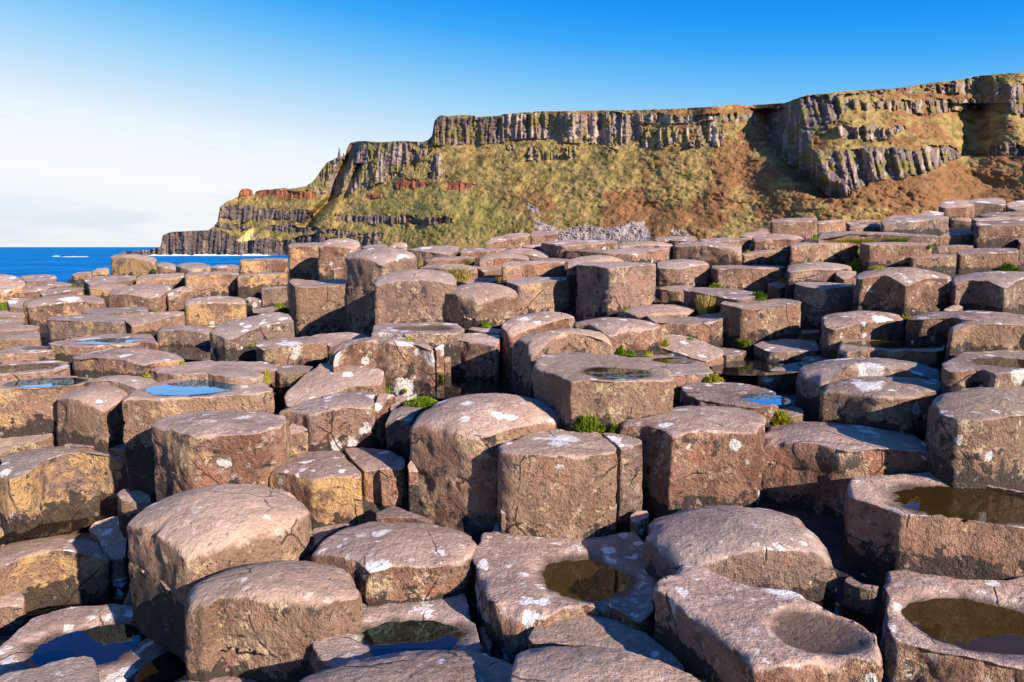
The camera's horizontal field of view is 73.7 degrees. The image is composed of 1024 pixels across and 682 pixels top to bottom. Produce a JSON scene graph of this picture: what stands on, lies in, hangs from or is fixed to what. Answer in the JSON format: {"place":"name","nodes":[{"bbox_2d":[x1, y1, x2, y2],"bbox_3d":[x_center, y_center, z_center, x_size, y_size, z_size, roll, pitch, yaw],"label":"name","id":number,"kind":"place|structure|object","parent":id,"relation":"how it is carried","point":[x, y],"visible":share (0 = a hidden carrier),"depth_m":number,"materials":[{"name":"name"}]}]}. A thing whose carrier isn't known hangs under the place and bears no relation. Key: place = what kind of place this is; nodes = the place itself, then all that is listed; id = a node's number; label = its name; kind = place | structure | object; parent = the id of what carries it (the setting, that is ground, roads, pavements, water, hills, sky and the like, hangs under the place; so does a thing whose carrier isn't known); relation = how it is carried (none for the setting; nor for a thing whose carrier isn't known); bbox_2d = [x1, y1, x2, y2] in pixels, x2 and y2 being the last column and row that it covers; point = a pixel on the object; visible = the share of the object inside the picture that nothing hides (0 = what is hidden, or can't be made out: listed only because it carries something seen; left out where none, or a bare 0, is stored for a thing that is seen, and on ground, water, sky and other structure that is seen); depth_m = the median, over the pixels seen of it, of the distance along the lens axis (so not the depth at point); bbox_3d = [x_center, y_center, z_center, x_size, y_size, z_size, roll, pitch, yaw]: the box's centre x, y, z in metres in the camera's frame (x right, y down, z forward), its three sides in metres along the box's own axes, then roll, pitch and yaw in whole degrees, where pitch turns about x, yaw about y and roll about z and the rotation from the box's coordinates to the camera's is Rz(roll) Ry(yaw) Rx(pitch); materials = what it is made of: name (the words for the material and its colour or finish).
{"place":"outdoors","nodes":[
{"label":"outdoors","id":0,"kind":"place"},
{"bbox_2d":[0,247,288,281],"bbox_3d":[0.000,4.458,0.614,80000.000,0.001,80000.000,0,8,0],"label":"sea","id":1,"kind":"structure","parent":0,"point":[19,262],"depth_m":248.12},
{"bbox_2d":[0,228,969,681],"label":"rock floor","id":2,"kind":"structure","parent":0,"point":[826,530],"depth_m":2.52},
{"bbox_2d":[0,591,27,635],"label":"basalt column","id":3,"kind":"structure","parent":2,"relation":"on","point":[13,618],"depth_m":2.78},
{"bbox_2d":[0,331,41,349],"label":"basalt column","id":4,"kind":"structure","parent":2,"relation":"on","point":[18,338],"depth_m":4.80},
{"bbox_2d":[0,433,54,463],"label":"basalt column","id":5,"kind":"structure","parent":2,"relation":"on","point":[8,445],"depth_m":3.45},
{"bbox_2d":[0,345,56,363],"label":"basalt column","id":6,"kind":"structure","parent":2,"relation":"on","point":[25,353],"depth_m":4.11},
{"bbox_2d":[0,360,71,380],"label":"basalt column","id":7,"kind":"structure","parent":2,"relation":"on","point":[25,370],"depth_m":3.85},
{"bbox_2d":[0,376,92,446],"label":"basalt column","id":8,"kind":"structure","parent":2,"relation":"on","point":[30,411],"depth_m":3.50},
{"bbox_2d":[0,656,98,681],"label":"column","id":9,"kind":"structure","parent":2,"relation":"on","point":[78,669],"depth_m":2.01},
{"bbox_2d":[0,515,106,542],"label":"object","id":10,"kind":"structure","parent":2,"relation":"on","point":[51,528],"depth_m":3.09,"materials":[{"name":"liquid"}]},
{"bbox_2d":[0,533,110,621],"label":"basalt column","id":11,"kind":"structure","parent":2,"relation":"on","point":[45,572],"depth_m":2.95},
{"bbox_2d":[0,446,122,544],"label":"basalt column","id":12,"kind":"structure","parent":2,"relation":"on","point":[38,486],"depth_m":3.23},
{"bbox_2d":[23,294,106,332],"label":"basalt column","id":13,"kind":"structure","parent":2,"relation":"on","point":[38,311],"depth_m":5.72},
{"bbox_2d":[47,314,126,342],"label":"basalt column","id":14,"kind":"structure","parent":2,"relation":"on","point":[59,328],"depth_m":4.82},
{"bbox_2d":[0,604,177,681],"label":"basalt column","id":15,"kind":"structure","parent":2,"relation":"on","point":[20,645],"depth_m":2.39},
{"bbox_2d":[31,624,146,665],"bbox_3d":[-1.458,1.060,2.375,0.384,0.001,0.292,0,8,0],"label":"rock pool","id":16,"kind":"object","parent":15,"relation":"on","point":[104,644],"visible":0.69,"depth_m":2.38,"materials":[{"name":"liquid"}]},
{"bbox_2d":[56,385,127,474],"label":"basalt column","id":17,"kind":"structure","parent":2,"relation":"on","point":[91,415],"depth_m":3.35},
{"bbox_2d":[48,333,159,375],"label":"basalt column","id":18,"kind":"structure","parent":2,"relation":"on","point":[66,350],"depth_m":4.16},
{"bbox_2d":[89,516,129,604],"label":"basalt column","id":19,"kind":"structure","parent":2,"relation":"on","point":[106,534],"depth_m":3.01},
{"bbox_2d":[85,375,155,394],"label":"basalt column","id":20,"kind":"structure","parent":2,"relation":"on","point":[128,384],"depth_m":3.54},
{"bbox_2d":[72,348,184,378],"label":"basalt column","id":21,"kind":"structure","parent":2,"relation":"on","point":[140,362],"depth_m":3.73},
{"bbox_2d":[117,489,151,559],"bbox_3d":[-1.695,0.832,3.078,0.224,0.295,0.098,5,9,33],"label":"rock fragment","id":22,"kind":"object","parent":2,"relation":"on","point":[131,505],"visible":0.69,"depth_m":3.04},
{"bbox_2d":[111,254,157,277],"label":"basalt column","id":23,"kind":"structure","parent":2,"relation":"on","point":[136,265],"depth_m":8.00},
{"bbox_2d":[107,284,172,311],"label":"basalt column","id":24,"kind":"structure","parent":2,"relation":"on","point":[151,297],"depth_m":5.99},
{"bbox_2d":[121,311,184,340],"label":"basalt column","id":25,"kind":"structure","parent":2,"relation":"on","point":[152,323],"depth_m":5.26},
{"bbox_2d":[134,652,185,681],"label":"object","id":26,"kind":"structure","parent":2,"relation":"on","point":[165,667],"depth_m":2.13,"materials":[{"name":"liquid"}]},
{"bbox_2d":[157,325,210,348],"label":"basalt column","id":27,"kind":"structure","parent":2,"relation":"on","point":[184,335],"depth_m":4.92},
{"bbox_2d":[122,379,274,498],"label":"basalt column","id":28,"kind":"structure","parent":2,"relation":"on","point":[143,411],"depth_m":3.09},
{"bbox_2d":[146,380,234,394],"bbox_3d":[-1.547,0.224,3.308,0.445,0.001,0.372,0,8,0],"label":"rock pool","id":29,"kind":"object","parent":28,"relation":"on","point":[196,387],"visible":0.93,"depth_m":3.28,"materials":[{"name":"liquid"}]},
{"bbox_2d":[185,271,238,297],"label":"basalt column","id":30,"kind":"structure","parent":2,"relation":"on","point":[216,283],"depth_m":7.14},
{"bbox_2d":[150,360,277,406],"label":"basalt column","id":31,"kind":"structure","parent":2,"relation":"on","point":[232,372],"depth_m":3.56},
{"bbox_2d":[184,296,246,330],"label":"basalt column","id":32,"kind":"structure","parent":2,"relation":"on","point":[211,312],"depth_m":5.62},
{"bbox_2d":[126,484,313,661],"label":"basalt column","id":33,"kind":"structure","parent":2,"relation":"on","point":[181,544],"depth_m":2.22,"materials":[{"name":"stone"}]},
{"bbox_2d":[151,410,291,501],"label":"basalt column","id":34,"kind":"structure","parent":2,"relation":"on","point":[193,450],"depth_m":2.64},
{"bbox_2d":[209,312,293,361],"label":"basalt column","id":35,"kind":"structure","parent":2,"relation":"on","point":[231,340],"depth_m":4.36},
{"bbox_2d":[237,272,287,299],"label":"basalt column","id":36,"kind":"structure","parent":2,"relation":"on","point":[251,284],"depth_m":7.15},
{"bbox_2d":[239,258,288,282],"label":"basalt column","id":37,"kind":"structure","parent":2,"relation":"on","point":[255,265],"depth_m":7.54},
{"bbox_2d":[184,560,362,681],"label":"basalt column","id":38,"kind":"structure","parent":2,"relation":"on","point":[272,621],"depth_m":1.90,"materials":[{"name":"stone"}]},
{"bbox_2d":[255,336,327,366],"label":"basalt column","id":39,"kind":"structure","parent":2,"relation":"on","point":[307,350],"depth_m":4.08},
{"bbox_2d":[275,365,312,408],"bbox_3d":[-1.176,0.286,3.657,0.221,0.293,0.212,0,8,0],"label":"rock fragment","id":40,"kind":"object","parent":2,"relation":"on","point":[290,374],"visible":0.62,"depth_m":3.56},
{"bbox_2d":[288,242,323,279],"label":"basalt column","id":41,"kind":"structure","parent":2,"relation":"on","point":[303,260],"depth_m":8.49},
{"bbox_2d":[269,450,364,529],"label":"basalt column","id":42,"kind":"structure","parent":2,"relation":"on","point":[324,487],"depth_m":2.62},
{"bbox_2d":[289,279,347,336],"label":"basalt column","id":43,"kind":"structure","parent":2,"relation":"on","point":[317,306],"depth_m":5.66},
{"bbox_2d":[279,392,378,453],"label":"basalt column","id":44,"kind":"structure","parent":2,"relation":"on","point":[340,422],"depth_m":2.95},
{"bbox_2d":[284,363,385,408],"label":"basalt column","id":45,"kind":"structure","parent":2,"relation":"on","point":[321,379],"depth_m":3.37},
{"bbox_2d":[317,238,360,279],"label":"basalt column","id":46,"kind":"structure","parent":2,"relation":"on","point":[333,253],"depth_m":7.72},
{"bbox_2d":[344,448,406,508],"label":"basalt column","id":47,"kind":"structure","parent":2,"relation":"on","point":[383,480],"depth_m":2.76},
{"bbox_2d":[345,246,417,335],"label":"basalt column","id":48,"kind":"structure","parent":2,"relation":"on","point":[366,267],"depth_m":5.54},
{"bbox_2d":[329,337,435,400],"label":"basalt column","id":49,"kind":"structure","parent":2,"relation":"on","point":[405,363],"depth_m":3.64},
{"bbox_2d":[375,393,395,449],"bbox_3d":[-0.589,0.464,3.132,0.066,0.443,0.113,7,10,41],"label":"rock fragment","id":50,"kind":"object","parent":2,"relation":"on","point":[384,402],"visible":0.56,"depth_m":3.09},
{"bbox_2d":[310,521,476,609],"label":"basalt column","id":51,"kind":"structure","parent":2,"relation":"on","point":[381,563],"depth_m":2.15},
{"bbox_2d":[311,593,484,673],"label":"basalt column","id":52,"kind":"structure","parent":2,"relation":"on","point":[454,611],"depth_m":1.99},
{"bbox_2d":[361,620,462,656],"bbox_3d":[-0.286,0.839,1.926,0.299,0.001,0.209,0,8,0],"label":"rock pool","id":53,"kind":"object","parent":52,"relation":"on","point":[385,638],"visible":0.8,"depth_m":1.94,"materials":[{"name":"liquid"}]},
{"bbox_2d":[375,506,431,523],"bbox_3d":[-0.398,0.775,2.498,0.241,0.280,0.124,6,10,37],"label":"rock fragment","id":54,"kind":"object","parent":2,"relation":"on","point":[390,514],"visible":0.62,"depth_m":2.48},
{"bbox_2d":[299,649,512,681],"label":"basalt column","id":55,"kind":"structure","parent":2,"relation":"on","point":[436,665],"depth_m":1.67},
{"bbox_2d":[386,401,438,477],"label":"column","id":56,"kind":"structure","parent":2,"relation":"on","point":[400,421],"depth_m":2.95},
{"bbox_2d":[373,269,456,326],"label":"basalt column","id":57,"kind":"structure","parent":2,"relation":"on","point":[410,296],"depth_m":4.70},
{"bbox_2d":[371,322,464,376],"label":"basalt column","id":58,"kind":"structure","parent":2,"relation":"on","point":[448,336],"depth_m":4.17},
{"bbox_2d":[417,377,512,397],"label":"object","id":59,"kind":"structure","parent":2,"relation":"on","point":[460,386],"depth_m":3.84,"materials":[{"name":"liquid"}]},
{"bbox_2d":[459,333,500,380],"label":"basalt column","id":60,"kind":"structure","parent":2,"relation":"on","point":[479,355],"depth_m":4.12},
{"bbox_2d":[444,282,518,332],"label":"basalt column","id":61,"kind":"structure","parent":2,"relation":"on","point":[470,305],"depth_m":4.59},
{"bbox_2d":[409,393,561,544],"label":"basalt column","id":62,"kind":"structure","parent":2,"relation":"on","point":[456,442],"depth_m":2.57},
{"bbox_2d":[501,260,564,285],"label":"basalt column","id":63,"kind":"structure","parent":2,"relation":"on","point":[539,268],"depth_m":5.53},
{"bbox_2d":[501,311,574,384],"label":"basalt column","id":64,"kind":"structure","parent":2,"relation":"on","point":[515,329],"depth_m":4.23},
{"bbox_2d":[506,276,570,315],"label":"basalt column","id":65,"kind":"structure","parent":2,"relation":"on","point":[536,294],"depth_m":5.06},
{"bbox_2d":[497,429,617,538],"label":"basalt column","id":66,"kind":"structure","parent":2,"relation":"on","point":[558,483],"depth_m":2.35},
{"bbox_2d":[511,328,613,397],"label":"basalt column","id":67,"kind":"structure","parent":2,"relation":"on","point":[528,350],"depth_m":3.68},
{"bbox_2d":[471,523,655,664],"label":"basalt column","id":68,"kind":"structure","parent":2,"relation":"on","point":[523,586],"depth_m":2.06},
{"bbox_2d":[541,240,616,257],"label":"basalt column","id":69,"kind":"structure","parent":2,"relation":"on","point":[554,249],"depth_m":6.40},
{"bbox_2d":[566,255,623,303],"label":"basalt column","id":70,"kind":"structure","parent":2,"relation":"on","point":[571,276],"depth_m":5.24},
{"bbox_2d":[531,352,673,434],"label":"basalt column","id":71,"kind":"structure","parent":2,"relation":"on","point":[569,388],"depth_m":2.68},
{"bbox_2d":[510,645,700,681],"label":"basalt column","id":72,"kind":"structure","parent":2,"relation":"on","point":[584,663],"depth_m":1.56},
{"bbox_2d":[528,615,685,670],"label":"basalt column","id":73,"kind":"structure","parent":2,"relation":"on","point":[597,631],"depth_m":1.80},
{"bbox_2d":[575,262,655,319],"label":"basalt column","id":74,"kind":"structure","parent":2,"relation":"on","point":[609,289],"depth_m":4.87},
{"bbox_2d":[573,317,661,356],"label":"basalt column","id":75,"kind":"structure","parent":2,"relation":"on","point":[640,337],"depth_m":3.88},
{"bbox_2d":[602,433,642,533],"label":"column","id":76,"kind":"structure","parent":2,"relation":"on","point":[629,498],"depth_m":2.49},
{"bbox_2d":[602,247,668,264],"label":"basalt column","id":77,"kind":"structure","parent":2,"relation":"on","point":[649,255],"depth_m":5.57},
{"bbox_2d":[618,304,695,320],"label":"basalt column","id":78,"kind":"structure","parent":2,"relation":"on","point":[641,312],"depth_m":4.54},
{"bbox_2d":[635,355,712,406],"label":"basalt column","id":79,"kind":"structure","parent":2,"relation":"on","point":[684,371],"depth_m":3.48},
{"bbox_2d":[656,259,709,286],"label":"basalt column","id":80,"kind":"structure","parent":2,"relation":"on","point":[681,272],"depth_m":5.39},
{"bbox_2d":[647,312,725,347],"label":"basalt column","id":81,"kind":"structure","parent":2,"relation":"on","point":[709,328],"depth_m":4.21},
{"bbox_2d":[659,334,723,376],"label":"basalt column","id":82,"kind":"structure","parent":2,"relation":"on","point":[704,353],"depth_m":3.92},
{"bbox_2d":[618,406,766,520],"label":"basalt column","id":83,"kind":"structure","parent":2,"relation":"on","point":[696,456],"depth_m":2.49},
{"bbox_2d":[673,241,741,281],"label":"basalt column","id":84,"kind":"structure","parent":2,"relation":"on","point":[710,253],"depth_m":5.79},
{"bbox_2d":[682,287,755,315],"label":"basalt column","id":85,"kind":"structure","parent":2,"relation":"on","point":[730,295],"depth_m":4.72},
{"bbox_2d":[679,382,778,432],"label":"basalt column","id":86,"kind":"structure","parent":2,"relation":"on","point":[726,394],"depth_m":3.06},
{"bbox_2d":[644,505,836,624],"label":"basalt column","id":87,"kind":"structure","parent":2,"relation":"on","point":[763,548],"depth_m":1.99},
{"bbox_2d":[710,265,785,298],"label":"basalt column","id":88,"kind":"structure","parent":2,"relation":"on","point":[751,278],"depth_m":5.33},
{"bbox_2d":[711,353,798,374],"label":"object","id":89,"kind":"structure","parent":2,"relation":"on","point":[750,364],"depth_m":3.75,"materials":[{"name":"liquid"}]},
{"bbox_2d":[720,299,800,353],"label":"basalt column","id":90,"kind":"structure","parent":2,"relation":"on","point":[756,321],"depth_m":4.29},
{"bbox_2d":[742,249,788,266],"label":"basalt column","id":91,"kind":"structure","parent":2,"relation":"on","point":[771,257],"depth_m":6.03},
{"bbox_2d":[653,565,882,681],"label":"basalt column","id":92,"kind":"structure","parent":2,"relation":"on","point":[710,626],"depth_m":1.63,"materials":[{"name":"stone"}]},
{"bbox_2d":[751,233,803,262],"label":"basalt column","id":93,"kind":"structure","parent":2,"relation":"on","point":[771,241],"depth_m":6.23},
{"bbox_2d":[757,362,810,394],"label":"basalt column","id":94,"kind":"structure","parent":2,"relation":"on","point":[785,384],"depth_m":3.62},
{"bbox_2d":[754,339,819,361],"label":"basalt column","id":95,"kind":"structure","parent":2,"relation":"on","point":[788,350],"depth_m":3.98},
{"bbox_2d":[770,217,817,241],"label":"basalt column","id":96,"kind":"structure","parent":2,"relation":"on","point":[805,228],"depth_m":7.41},
{"bbox_2d":[784,262,851,299],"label":"basalt column","id":97,"kind":"structure","parent":2,"relation":"on","point":[814,272],"depth_m":5.07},
{"bbox_2d":[788,242,857,265],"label":"basalt column","id":98,"kind":"structure","parent":2,"relation":"on","point":[830,252],"depth_m":5.46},
{"bbox_2d":[794,282,854,331],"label":"basalt column","id":99,"kind":"structure","parent":2,"relation":"on","point":[818,300],"depth_m":4.73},
{"bbox_2d":[761,421,927,517],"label":"basalt column","id":100,"kind":"structure","parent":2,"relation":"on","point":[814,467],"depth_m":2.54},
{"bbox_2d":[813,601,880,630],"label":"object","id":101,"kind":"structure","parent":2,"relation":"on","point":[864,621],"depth_m":1.92,"materials":[{"name":"liquid"}]},
{"bbox_2d":[843,577,878,633],"bbox_3d":[0.989,0.839,1.955,0.090,0.306,0.048,8,11,44],"label":"rock fragment","id":102,"kind":"object","parent":2,"relation":"on","point":[859,597],"visible":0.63,"depth_m":1.92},
{"bbox_2d":[819,311,903,359],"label":"basalt column","id":103,"kind":"structure","parent":2,"relation":"on","point":[837,328],"depth_m":3.93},
{"bbox_2d":[795,357,940,421],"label":"basalt column","id":104,"kind":"structure","parent":2,"relation":"on","point":[814,379],"depth_m":3.09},
{"bbox_2d":[817,231,938,253],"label":"basalt column","id":105,"kind":"structure","parent":2,"relation":"on","point":[933,240],"depth_m":5.91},
{"bbox_2d":[818,376,940,441],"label":"basalt column","id":106,"kind":"structure","parent":2,"relation":"on","point":[898,404],"depth_m":2.75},
{"bbox_2d":[837,339,945,373],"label":"basalt column","id":107,"kind":"structure","parent":2,"relation":"on","point":[930,355],"depth_m":3.50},
{"bbox_2d":[858,242,931,273],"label":"basalt column","id":108,"kind":"structure","parent":2,"relation":"on","point":[889,254],"depth_m":5.18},
{"bbox_2d":[852,267,951,338],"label":"basalt column","id":109,"kind":"structure","parent":2,"relation":"on","point":[904,291],"depth_m":4.27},
{"bbox_2d":[881,215,948,235],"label":"basalt column","id":110,"kind":"structure","parent":2,"relation":"on","point":[937,225],"depth_m":6.93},
{"bbox_2d":[840,472,1023,588],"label":"basalt column","id":111,"kind":"structure","parent":2,"relation":"on","point":[929,523],"depth_m":2.10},
{"bbox_2d":[910,254,956,277],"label":"basalt column","id":112,"kind":"structure","parent":2,"relation":"on","point":[943,263],"depth_m":5.11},
{"bbox_2d":[877,569,1023,681],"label":"basalt column","id":113,"kind":"structure","parent":2,"relation":"on","point":[935,628],"depth_m":1.76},
{"bbox_2d":[905,310,1023,359],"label":"basalt column","id":114,"kind":"structure","parent":2,"relation":"on","point":[932,328],"depth_m":3.72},
{"bbox_2d":[924,386,1023,491],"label":"basalt column","id":115,"kind":"structure","parent":2,"relation":"on","point":[974,438],"depth_m":2.33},
{"bbox_2d":[940,350,1023,393],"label":"basalt column","id":116,"kind":"structure","parent":2,"relation":"on","point":[995,368],"depth_m":2.75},
{"bbox_2d":[944,319,1023,362],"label":"basalt column","id":117,"kind":"structure","parent":2,"relation":"on","point":[987,335],"depth_m":3.27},
{"bbox_2d":[949,271,1023,314],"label":"basalt column","id":118,"kind":"structure","parent":2,"relation":"on","point":[998,291],"depth_m":4.21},
{"bbox_2d":[955,248,1018,274],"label":"basalt column","id":119,"kind":"structure","parent":2,"relation":"on","point":[972,260],"depth_m":5.57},
{"bbox_2d":[972,220,1023,247],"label":"basalt column","id":120,"kind":"structure","parent":2,"relation":"on","point":[998,234],"depth_m":6.60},
{"bbox_2d":[0,0,1023,246],"label":"sky","id":121,"kind":"structure","parent":0,"point":[124,123],"materials":[{"name":"blue"}]},
{"bbox_2d":[121,72,1023,255],"bbox_3d":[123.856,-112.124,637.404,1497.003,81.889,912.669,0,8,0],"label":"headland","id":122,"kind":"structure","parent":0,"point":[461,182],"depth_m":278.80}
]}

